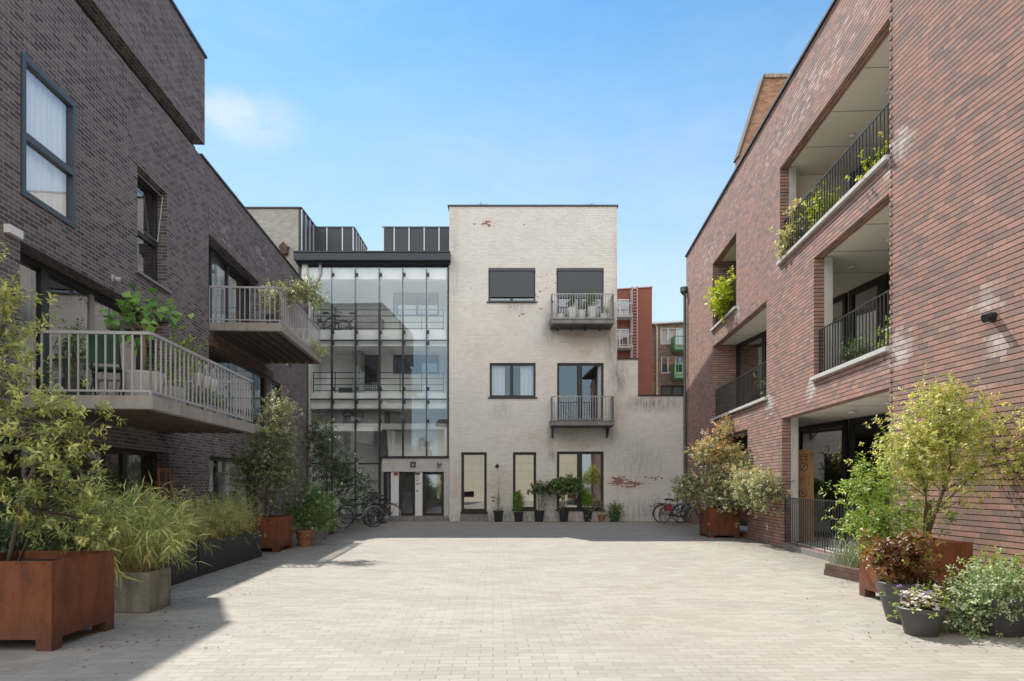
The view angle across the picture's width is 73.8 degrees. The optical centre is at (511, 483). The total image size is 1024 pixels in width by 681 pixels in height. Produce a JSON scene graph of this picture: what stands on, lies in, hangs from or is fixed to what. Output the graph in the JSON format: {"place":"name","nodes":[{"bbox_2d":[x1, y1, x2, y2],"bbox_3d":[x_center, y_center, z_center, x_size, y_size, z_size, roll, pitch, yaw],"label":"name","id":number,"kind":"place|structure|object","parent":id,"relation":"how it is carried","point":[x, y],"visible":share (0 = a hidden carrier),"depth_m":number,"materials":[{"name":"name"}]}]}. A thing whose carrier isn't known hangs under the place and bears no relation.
{"place":"outdoors","nodes":[
{"label":"outdoors","id":0,"kind":"place"},
{"bbox_2d":[246,207,315,275],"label":"cream brick building","id":1,"kind":"structure","parent":0,"point":[292,228],"depth_m":26.75,"materials":[{"name":"brick"}]},
{"bbox_2d":[278,241,289,254],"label":"bird house","id":2,"kind":"structure","parent":1,"relation":"attached to","point":[283,246],"depth_m":26.53,"materials":[{"name":"brown wood"}]},
{"bbox_2d":[293,226,450,520],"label":"glass front building","id":3,"kind":"structure","parent":0,"point":[384,367],"depth_m":27.18,"materials":[{"name":"clear glass"}]},
{"bbox_2d":[318,312,339,329],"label":"bicycle","id":4,"kind":"object","parent":3,"relation":"on","point":[326,319],"visible":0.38,"depth_m":27.50,"materials":[{"name":"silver metal"}]},
{"bbox_2d":[317,310,351,329],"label":"bicycle","id":5,"kind":"object","parent":3,"relation":"on","point":[320,320],"visible":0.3,"depth_m":27.91,"materials":[{"name":"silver metal"}]},
{"bbox_2d":[322,307,353,329],"bbox_3d":[-6.781,-6.541,27.572,1.814,1.062,0.636,0,-3,4],"label":"bicycle","id":6,"kind":"object","parent":3,"relation":"on","point":[351,320],"visible":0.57,"depth_m":27.55,"materials":[{"name":"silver metal"}]},
{"bbox_2d":[317,397,363,423],"bbox_3d":[-6.801,-2.880,26.999,1.814,1.062,0.636,0,0,-3],"label":"bicycle","id":7,"kind":"object","parent":3,"relation":"on","point":[334,411],"visible":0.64,"depth_m":26.99,"materials":[{"name":"black metal"}]},
{"bbox_2d":[365,355,377,389],"bbox_3d":[-5.866,-4.817,28.615,0.622,1.935,0.050,0,0,0],"label":"gallery door","id":8,"kind":"structure","parent":3,"relation":"in","point":[371,361],"depth_m":28.59,"materials":[{"name":"black glass"}]},
{"bbox_2d":[399,472,414,515],"bbox_3d":[-4.104,0.397,26.695,0.614,1.713,0.070,0,0,0],"label":"entrance door","id":9,"kind":"structure","parent":3,"relation":"in","point":[400,473],"depth_m":26.66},
{"bbox_2d":[393,292,438,315],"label":"window","id":10,"kind":"structure","parent":3,"relation":"in","point":[394,293],"depth_m":28.60,"materials":[{"name":"white metal"}]},
{"bbox_2d":[393,355,438,373],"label":"window","id":11,"kind":"structure","parent":3,"relation":"in","point":[393,355],"depth_m":28.60,"materials":[{"name":"white metal"}]},
{"bbox_2d":[423,472,443,515],"bbox_3d":[-3.078,0.397,26.695,0.823,1.713,0.070,0,0,0],"label":"entrance door","id":12,"kind":"structure","parent":3,"relation":"in","point":[424,473],"depth_m":26.66,"materials":[{"name":"metal"}]},
{"bbox_2d":[173,0,831,321],"label":"sky","id":13,"kind":"structure","parent":0,"point":[368,116],"materials":[{"name":"blue"}]},
{"bbox_2d":[0,521,1023,680],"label":"courtyard paving","id":14,"kind":"structure","parent":0,"point":[380,629],"depth_m":7.22,"materials":[{"name":"beige stone"}]},
{"bbox_2d":[0,465,134,556],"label":"dark shrub","id":15,"kind":"object","parent":14,"relation":"on","point":[7,535],"visible":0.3,"depth_m":7.99,"materials":[{"name":"green plant"}]},
{"bbox_2d":[0,242,137,650],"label":"planted corten planter","id":16,"kind":"object","parent":14,"relation":"on","point":[49,600],"visible":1,"depth_m":6.31,"materials":[{"name":"metal"}]},
{"bbox_2d":[23,468,215,612],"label":"ornamental grass","id":17,"kind":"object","parent":14,"relation":"on","point":[139,589],"visible":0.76,"depth_m":7.74,"materials":[{"name":"green plant"}]},
{"bbox_2d":[81,474,209,585],"bbox_3d":[-5.066,0.650,9.552,1.484,1.600,2.289,0,0,-2],"label":"planter hedge","id":18,"kind":"object","parent":14,"relation":"on","point":[190,572],"visible":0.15,"depth_m":9.85,"materials":[{"name":"green plant"}]},
{"bbox_2d":[0,0,321,551],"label":"brick apartment building","id":19,"kind":"structure","parent":14,"relation":"on","point":[113,185],"depth_m":12.47,"materials":[{"name":"brick"}]},
{"bbox_2d":[20,52,75,228],"bbox_3d":[-6.936,-5.010,10.108,0.192,1.980,1.310,0,0,-4],"label":"window","id":20,"kind":"structure","parent":19,"relation":"in","point":[44,169],"depth_m":10.18,"materials":[{"name":"grey metal"}]},
{"bbox_2d":[43,316,103,394],"bbox_3d":[-6.451,-1.849,9.988,0.746,1.255,0.777,0,0,19],"label":"balcony shrub","id":21,"kind":"object","parent":19,"relation":"on","point":[73,356],"visible":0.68,"depth_m":9.90,"materials":[{"name":"green plant"}]},
{"bbox_2d":[0,437,156,550],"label":"window","id":22,"kind":"structure","parent":19,"relation":"in","point":[129,460],"depth_m":13.27,"materials":[{"name":"black metal"}]},
{"bbox_2d":[20,252,153,394],"bbox_3d":[-7.362,-2.315,11.804,0.162,2.130,4.750,0,0,-4],"label":"window","id":23,"kind":"structure","parent":19,"relation":"in","point":[43,271],"depth_m":10.41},
{"bbox_2d":[89,334,123,395],"bbox_3d":[-5.907,-1.693,9.942,0.400,0.958,0.458,0,0,-20],"label":"garden chair","id":24,"kind":"object","parent":19,"relation":"on","point":[101,351],"visible":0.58,"depth_m":9.77,"materials":[{"name":"green fabric"}]},
{"bbox_2d":[98,283,193,397],"bbox_3d":[-5.461,-2.100,10.246,1.082,1.755,1.034,0,0,10],"label":"potted fig tree","id":25,"kind":"object","parent":19,"relation":"on","point":[146,316],"visible":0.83,"depth_m":10.13,"materials":[{"name":"green plant"}]},
{"bbox_2d":[137,173,162,281],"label":"window","id":26,"kind":"structure","parent":19,"relation":"in","point":[153,243],"depth_m":14.01,"materials":[{"name":"grey paint"}]},
{"bbox_2d":[147,328,206,404],"bbox_3d":[-5.528,-1.886,11.158,0.885,1.328,1.037,0,0,0],"label":"grey pot plant","id":27,"kind":"object","parent":19,"relation":"on","point":[183,343],"visible":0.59,"depth_m":11.09,"materials":[{"name":"green plant"}]},
{"bbox_2d":[193,359,202,385],"bbox_3d":[-5.367,-1.927,11.630,0.163,0.493,0.163,0,0,30],"label":"hanging pot","id":28,"kind":"object","parent":19,"relation":"hanging from","point":[194,377],"visible":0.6,"depth_m":11.58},
{"bbox_2d":[201,365,209,388],"bbox_3d":[-5.390,-1.927,11.980,0.163,0.493,0.163,0,0,30],"label":"hanging pot","id":29,"kind":"object","parent":19,"relation":"hanging from","point":[205,379],"visible":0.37,"depth_m":11.93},
{"bbox_2d":[186,382,233,416],"bbox_3d":[-5.610,-1.493,12.497,0.810,0.711,1.338,0,0,-4],"label":"balcony planter","id":30,"kind":"object","parent":19,"relation":"on","point":[201,408],"visible":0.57,"depth_m":12.31,"materials":[{"name":"green plant"}]},
{"bbox_2d":[209,366,216,390],"bbox_3d":[-5.413,-1.927,12.329,0.163,0.493,0.163,0,0,-38],"label":"hanging pot","id":31,"kind":"object","parent":19,"relation":"hanging from","point":[212,382],"visible":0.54,"depth_m":12.28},
{"bbox_2d":[209,245,248,322],"bbox_3d":[-7.795,-4.955,18.335,0.164,2.130,4.000,0,0,-4],"label":"window","id":32,"kind":"structure","parent":19,"relation":"in","point":[215,260],"depth_m":18.16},
{"bbox_2d":[209,456,255,516],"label":"window","id":33,"kind":"structure","parent":19,"relation":"in","point":[216,460],"depth_m":17.84,"materials":[{"name":"grey glass"}]},
{"bbox_2d":[209,347,263,437],"bbox_3d":[-7.523,-2.360,18.703,0.070,1.920,4.660,0,0,-4],"label":"window","id":34,"kind":"structure","parent":19,"relation":"in","point":[219,354],"depth_m":19.68,"materials":[{"name":"black metal"}]},
{"bbox_2d":[271,380,279,440],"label":"window","id":35,"kind":"structure","parent":19,"relation":"in","point":[272,382],"depth_m":22.68,"materials":[{"name":"black metal"}]},
{"bbox_2d":[250,271,328,322],"bbox_3d":[-5.634,-4.672,17.242,2.057,1.601,1.065,0,0,0],"label":"balcony pot plant","id":36,"kind":"object","parent":19,"relation":"on","point":[303,293],"visible":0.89,"depth_m":17.18,"materials":[{"name":"green plant"}]},
{"bbox_2d":[300,331,327,365],"bbox_3d":[-5.888,-4.066,20.212,0.920,0.891,1.646,0,0,-4],"label":"balcony trailer","id":37,"kind":"object","parent":19,"relation":"on","point":[315,347],"visible":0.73,"depth_m":20.34,"materials":[{"name":"plant"}]},
{"bbox_2d":[156,467,173,522],"bbox_3d":[-6.214,0.580,12.199,0.062,1.740,0.595,0,0,-4],"label":"trellis","id":38,"kind":"object","parent":14,"relation":"on","point":[158,482],"visible":0.45,"depth_m":12.18,"materials":[{"name":"orange wood"}]},
{"bbox_2d":[160,475,272,576],"bbox_3d":[-5.176,0.673,11.887,1.622,1.647,3.596,0,0,-2],"label":"planter hedge","id":39,"kind":"object","parent":14,"relation":"on","point":[236,542],"visible":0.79,"depth_m":11.87,"materials":[{"name":"green plant"}]},
{"bbox_2d":[201,386,310,551],"bbox_3d":[-5.509,-0.337,14.748,2.229,3.572,1.655,0,0,-26],"label":"planted corten planter","id":40,"kind":"object","parent":14,"relation":"on","point":[277,531],"visible":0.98,"depth_m":14.73,"materials":[{"name":"metal"}]},
{"bbox_2d":[275,481,344,546],"bbox_3d":[-4.718,0.597,15.761,1.626,1.706,1.178,0,0,0],"label":"terracotta pot plant","id":41,"kind":"object","parent":14,"relation":"on","point":[304,536],"visible":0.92,"depth_m":15.73,"materials":[{"name":"green plant"}]},
{"bbox_2d":[304,485,346,539],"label":"grey pot shrub","id":42,"kind":"object","parent":14,"relation":"on","point":[320,535],"visible":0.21,"depth_m":17.61,"materials":[{"name":"green plant"}]},
{"bbox_2d":[293,409,376,534],"bbox_3d":[-5.113,-0.362,19.716,2.532,3.625,1.978,0,0,0],"label":"tall evergreen tree","id":43,"kind":"object","parent":14,"relation":"on","point":[342,468],"visible":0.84,"depth_m":19.55,"materials":[{"name":"green plant"}]},
{"bbox_2d":[332,495,383,528],"bbox_3d":[-5.016,0.936,22.332,1.814,1.060,0.576,0,5,-38],"label":"bicycle","id":44,"kind":"object","parent":14,"relation":"on","point":[367,509],"visible":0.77,"depth_m":22.47,"materials":[{"name":"black metal"}]},
{"bbox_2d":[338,492,384,523],"bbox_3d":[-5.529,0.889,25.130,1.814,1.154,0.576,0,5,-32],"label":"bicycle","id":45,"kind":"object","parent":14,"relation":"on","point":[374,493],"visible":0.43,"depth_m":25.11,"materials":[{"name":"black metal"}]},
{"bbox_2d":[361,495,386,524],"bbox_3d":[-4.922,0.937,24.430,0.576,1.056,1.814,-4,-1,18],"label":"bicycle","id":46,"kind":"object","parent":14,"relation":"on","point":[372,511],"visible":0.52,"depth_m":24.19,"materials":[{"name":"black metal"}]},
{"bbox_2d":[353,494,401,521],"bbox_3d":[-5.058,0.937,25.585,1.814,1.056,0.576,0,-3,-12],"label":"bicycle","id":47,"kind":"object","parent":14,"relation":"on","point":[397,506],"visible":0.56,"depth_m":25.65,"materials":[{"name":"black metal"}]},
{"bbox_2d":[367,495,388,524],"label":"bicycle","id":48,"kind":"object","parent":14,"relation":"on","point":[380,514],"visible":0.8,"depth_m":24.38,"materials":[{"name":"black metal"}]},
{"bbox_2d":[492,486,504,521],"bbox_3d":[-0.538,0.575,26.006,0.547,1.750,0.722,0,0,0],"label":"potted conifer","id":49,"kind":"object","parent":14,"relation":"on","point":[498,515],"visible":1,"depth_m":25.91,"materials":[{"name":"plant"}]},
{"bbox_2d":[511,490,524,521],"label":"potted topiary","id":50,"kind":"object","parent":14,"relation":"on","point":[518,516],"visible":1,"depth_m":25.92,"materials":[{"name":"plant"}]},
{"bbox_2d":[66,538,1010,680],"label":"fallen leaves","id":51,"kind":"object","parent":14,"relation":"on","point":[419,615],"visible":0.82,"depth_m":7.23,"materials":[{"name":"brown plant"}]},
{"bbox_2d":[526,479,558,521],"bbox_3d":[1.185,0.626,26.016,1.284,1.648,0.820,0,0,0],"label":"potted tree","id":52,"kind":"object","parent":14,"relation":"on","point":[538,513],"visible":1,"depth_m":25.93,"materials":[{"name":"green plant"}]},
{"bbox_2d":[547,472,585,521],"bbox_3d":[2.057,0.495,25.935,1.543,1.909,0.895,0,0,10],"label":"potted tree","id":53,"kind":"object","parent":14,"relation":"on","point":[565,486],"visible":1,"depth_m":25.89,"materials":[{"name":"green plant"}]},
{"bbox_2d":[582,490,595,521],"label":"potted topiary","id":54,"kind":"object","parent":14,"relation":"on","point":[587,514],"visible":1,"depth_m":25.90,"materials":[{"name":"plant"}]},
{"bbox_2d":[597,500,606,521],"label":"terracotta pot plant","id":55,"kind":"object","parent":14,"relation":"on","point":[601,517],"visible":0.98,"depth_m":25.98,"materials":[{"name":"orange plant"}]},
{"bbox_2d":[605,500,625,521],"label":"potted bush","id":56,"kind":"object","parent":14,"relation":"on","point":[613,515],"visible":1,"depth_m":25.85,"materials":[{"name":"green plant"}]},
{"bbox_2d":[617,358,686,520],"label":"garden wall","id":57,"kind":"structure","parent":14,"relation":"on","point":[649,445],"depth_m":26.54,"materials":[{"name":"white brick"}]},
{"bbox_2d":[652,495,691,522],"bbox_3d":[6.123,0.937,25.429,1.814,1.056,0.576,0,4,-6],"label":"bicycle","id":58,"kind":"object","parent":14,"relation":"on","point":[658,505],"visible":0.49,"depth_m":25.37,"materials":[{"name":"black metal"}]},
{"bbox_2d":[658,495,699,524],"bbox_3d":[6.050,0.937,24.059,1.814,1.056,0.576,0,4,-8],"label":"bicycle","id":59,"kind":"object","parent":14,"relation":"on","point":[667,507],"visible":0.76,"depth_m":24.01,"materials":[{"name":"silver metal"}]},
{"bbox_2d":[672,496,693,522],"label":"bicycle","id":60,"kind":"object","parent":14,"relation":"on","point":[687,507],"visible":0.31,"depth_m":25.20,"materials":[{"name":"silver metal"}]},
{"bbox_2d":[667,414,795,537],"bbox_3d":[6.002,-0.250,17.398,2.669,3.399,4.524,0,0,-17],"label":"planted corten planter","id":61,"kind":"object","parent":14,"relation":"on","point":[715,520],"visible":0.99,"depth_m":18.25,"materials":[{"name":"metal"}]},
{"bbox_2d":[820,533,858,568],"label":"lavender bush","id":62,"kind":"object","parent":14,"relation":"on","point":[851,557],"visible":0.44,"depth_m":10.69,"materials":[{"name":"green plant"}]},
{"bbox_2d":[824,555,858,581],"bbox_3d":[5.271,1.350,10.612,0.702,0.200,2.976,0,0,11],"label":"sleeper edging","id":63,"kind":"object","parent":14,"relation":"on","point":[841,571],"visible":0.43,"depth_m":10.39,"materials":[{"name":"brown wood"}]},
{"bbox_2d":[680,0,1023,591],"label":"brick loggia building","id":64,"kind":"structure","parent":14,"relation":"on","point":[918,242],"depth_m":11.97,"materials":[{"name":"brick"}]},
{"bbox_2d":[703,266,735,322],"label":"loggia vine","id":65,"kind":"object","parent":64,"relation":"on","point":[720,303],"visible":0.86,"depth_m":20.30,"materials":[{"name":"plant"}]},
{"bbox_2d":[753,368,763,393],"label":"loggia shrub","id":66,"kind":"object","parent":64,"relation":"on","point":[760,380],"visible":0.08,"depth_m":17.50,"materials":[{"name":"green plant"}]},
{"bbox_2d":[736,420,847,539],"bbox_3d":[7.602,-0.090,19.106,0.072,2.840,6.050,0,0,-6],"label":"loggia window","id":67,"kind":"structure","parent":64,"relation":"in","point":[844,423],"depth_m":16.28,"materials":[{"name":"black metal"}]},
{"bbox_2d":[736,293,847,395],"bbox_3d":[7.602,-3.265,19.106,0.072,2.490,6.050,0,0,-6],"label":"loggia window","id":68,"kind":"structure","parent":64,"relation":"in","point":[843,297],"depth_m":20.21,"materials":[{"name":"black metal"}]},
{"bbox_2d":[768,190,818,269],"bbox_3d":[6.246,-5.546,14.985,0.947,1.692,1.247,0,0,-29],"label":"balcony plant","id":69,"kind":"object","parent":64,"relation":"on","point":[783,235],"visible":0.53,"depth_m":14.97,"materials":[{"name":"plant"}]},
{"bbox_2d":[798,450,813,541],"bbox_3d":[6.801,0.275,15.805,0.357,2.126,0.130,0,0,-2],"label":"panel","id":70,"kind":"object","parent":64,"relation":"on","point":[805,474],"visible":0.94,"depth_m":15.75,"materials":[{"name":"brown wood"}]},
{"bbox_2d":[799,182,842,227],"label":"balcony plant","id":71,"kind":"object","parent":64,"relation":"on","point":[817,205],"visible":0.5,"depth_m":13.64,"materials":[{"name":"green plant"}]},
{"bbox_2d":[836,333,874,362],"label":"loggia shrub","id":72,"kind":"object","parent":64,"relation":"on","point":[857,348],"visible":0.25,"depth_m":12.51,"materials":[{"name":"green plant"}]},
{"bbox_2d":[845,131,889,192],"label":"balcony plant","id":73,"kind":"object","parent":64,"relation":"on","point":[866,169],"visible":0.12,"depth_m":11.25,"materials":[{"name":"green plant"}]},
{"bbox_2d":[849,413,889,541],"bbox_3d":[8.214,-0.090,12.912,0.072,2.840,6.100,0,0,-6],"label":"loggia window","id":74,"kind":"structure","parent":64,"relation":"in","point":[852,422],"depth_m":15.38,"materials":[{"name":"black metal"}]},
{"bbox_2d":[849,272,889,346],"bbox_3d":[8.213,-3.265,12.911,0.072,2.490,6.100,0,0,-6],"label":"loggia window","id":75,"kind":"structure","parent":64,"relation":"in","point":[882,282],"depth_m":14.85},
{"bbox_2d":[850,147,889,188],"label":"loggia window","id":76,"kind":"structure","parent":64,"relation":"in","point":[885,147],"depth_m":15.49,"materials":[{"name":"black metal"}]},
{"bbox_2d":[868,315,889,348],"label":"loggia shrub","id":77,"kind":"object","parent":64,"relation":"on","point":[878,343],"visible":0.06,"depth_m":11.52,"materials":[{"name":"green plant"}]},
{"bbox_2d":[869,490,910,536],"bbox_3d":[5.101,0.771,9.200,0.486,1.358,0.040,0,0,27],"label":"hoop rail","id":78,"kind":"object","parent":14,"relation":"on","point":[888,512],"visible":0.14,"depth_m":9.16,"materials":[{"name":"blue metal"}]},
{"bbox_2d":[859,528,958,623],"bbox_3d":[4.136,0.954,7.216,0.970,0.992,0.772,0,0,0],"label":"potted plant","id":79,"kind":"object","parent":14,"relation":"on","point":[885,562],"visible":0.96,"depth_m":7.05,"materials":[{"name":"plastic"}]},
{"bbox_2d":[818,361,1023,599],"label":"planted corten planter","id":80,"kind":"object","parent":14,"relation":"on","point":[935,441],"visible":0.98,"depth_m":8.24,"materials":[{"name":"metal"}]},
{"bbox_2d":[880,559,972,637],"bbox_3d":[3.922,1.109,6.526,0.674,0.704,0.581,0,0,-24],"label":"pansy pot","id":81,"kind":"object","parent":14,"relation":"on","point":[917,620],"visible":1,"depth_m":6.46,"materials":[{"name":"plastic"}]},
{"bbox_2d":[923,545,1023,640],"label":"trailing vinca pot","id":82,"kind":"object","parent":14,"relation":"on","point":[993,608],"visible":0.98,"depth_m":6.48,"materials":[{"name":"plastic"}]},
{"bbox_2d":[448,205,618,520],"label":"whitewashed building","id":83,"kind":"structure","parent":0,"point":[532,387],"depth_m":26.54,"materials":[{"name":"white brick"}]},
{"bbox_2d":[461,452,486,510],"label":"window","id":84,"kind":"structure","parent":83,"relation":"in","point":[462,453],"depth_m":26.62,"materials":[{"name":"metal"}]},
{"bbox_2d":[488,268,534,300],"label":"window","id":85,"kind":"structure","parent":83,"relation":"in","point":[502,282],"depth_m":26.56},
{"bbox_2d":[490,363,535,396],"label":"window","id":86,"kind":"structure","parent":83,"relation":"in","point":[497,370],"depth_m":26.73,"materials":[{"name":"grey metal"}]},
{"bbox_2d":[513,452,535,508],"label":"window","id":87,"kind":"structure","parent":83,"relation":"in","point":[514,453],"depth_m":26.62,"materials":[{"name":"metal"}]},
{"bbox_2d":[568,291,578,316],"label":"white pot plant","id":88,"kind":"object","parent":83,"relation":"on","point":[570,309],"visible":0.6,"depth_m":26.01,"materials":[{"name":"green plant"}]},
{"bbox_2d":[556,268,603,316],"bbox_3d":[2.654,-7.434,26.613,1.839,1.937,0.155,0,0,0],"label":"balcony door","id":89,"kind":"structure","parent":83,"relation":"in","point":[568,280],"depth_m":26.56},
{"bbox_2d":[557,363,602,419],"bbox_3d":[2.666,-3.582,26.697,1.814,2.245,0.158,0,0,0],"label":"balcony door","id":90,"kind":"structure","parent":83,"relation":"in","point":[579,365],"depth_m":26.62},
{"bbox_2d":[557,452,602,509],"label":"window","id":91,"kind":"structure","parent":83,"relation":"in","point":[579,454],"depth_m":26.62,"materials":[{"name":"metal"}]},
{"bbox_2d":[575,300,586,316],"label":"white pot plant","id":92,"kind":"object","parent":83,"relation":"on","point":[580,311],"visible":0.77,"depth_m":26.00,"materials":[{"name":"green plant"}]},
{"bbox_2d":[586,289,599,316],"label":"white pot plant","id":93,"kind":"object","parent":83,"relation":"on","point":[592,307],"visible":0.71,"depth_m":25.99,"materials":[{"name":"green plant"}]},
{"bbox_2d":[599,305,609,316],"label":"white pot plant","id":94,"kind":"object","parent":83,"relation":"on","point":[602,313],"visible":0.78,"depth_m":26.05,"materials":[{"name":"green plant"}]},
{"bbox_2d":[617,286,652,394],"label":"orange rendered building","id":95,"kind":"structure","parent":0,"point":[634,322],"depth_m":34.00,"materials":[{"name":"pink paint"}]},
{"bbox_2d":[617,299,628,314],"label":"window","id":96,"kind":"structure","parent":95,"relation":"in","point":[619,300],"depth_m":33.95,"materials":[{"name":"white paint"}]},
{"bbox_2d":[617,329,628,345],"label":"window","id":97,"kind":"structure","parent":95,"relation":"in","point":[617,329],"depth_m":33.95,"materials":[{"name":"white paint"}]},
{"bbox_2d":[652,320,682,394],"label":"brown brick building","id":98,"kind":"structure","parent":0,"point":[667,357],"depth_m":38.00,"materials":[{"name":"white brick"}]},
{"bbox_2d":[661,327,682,343],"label":"window","id":99,"kind":"structure","parent":98,"relation":"in","point":[667,333],"depth_m":38.16,"materials":[{"name":"white glass"}]},
{"bbox_2d":[661,356,682,372],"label":"window","id":100,"kind":"structure","parent":98,"relation":"in","point":[671,361],"depth_m":38.05,"materials":[{"name":"white paint"}]},
{"bbox_2d":[661,385,682,394],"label":"window","id":101,"kind":"structure","parent":98,"relation":"in","point":[671,386],"depth_m":38.05,"materials":[{"name":"metal"}]},
{"bbox_2d":[733,73,789,167],"bbox_3d":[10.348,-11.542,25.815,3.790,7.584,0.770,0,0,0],"label":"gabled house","id":102,"kind":"structure","parent":0,"point":[769,87],"depth_m":25.50,"materials":[{"name":"orange brick"}]}
]}

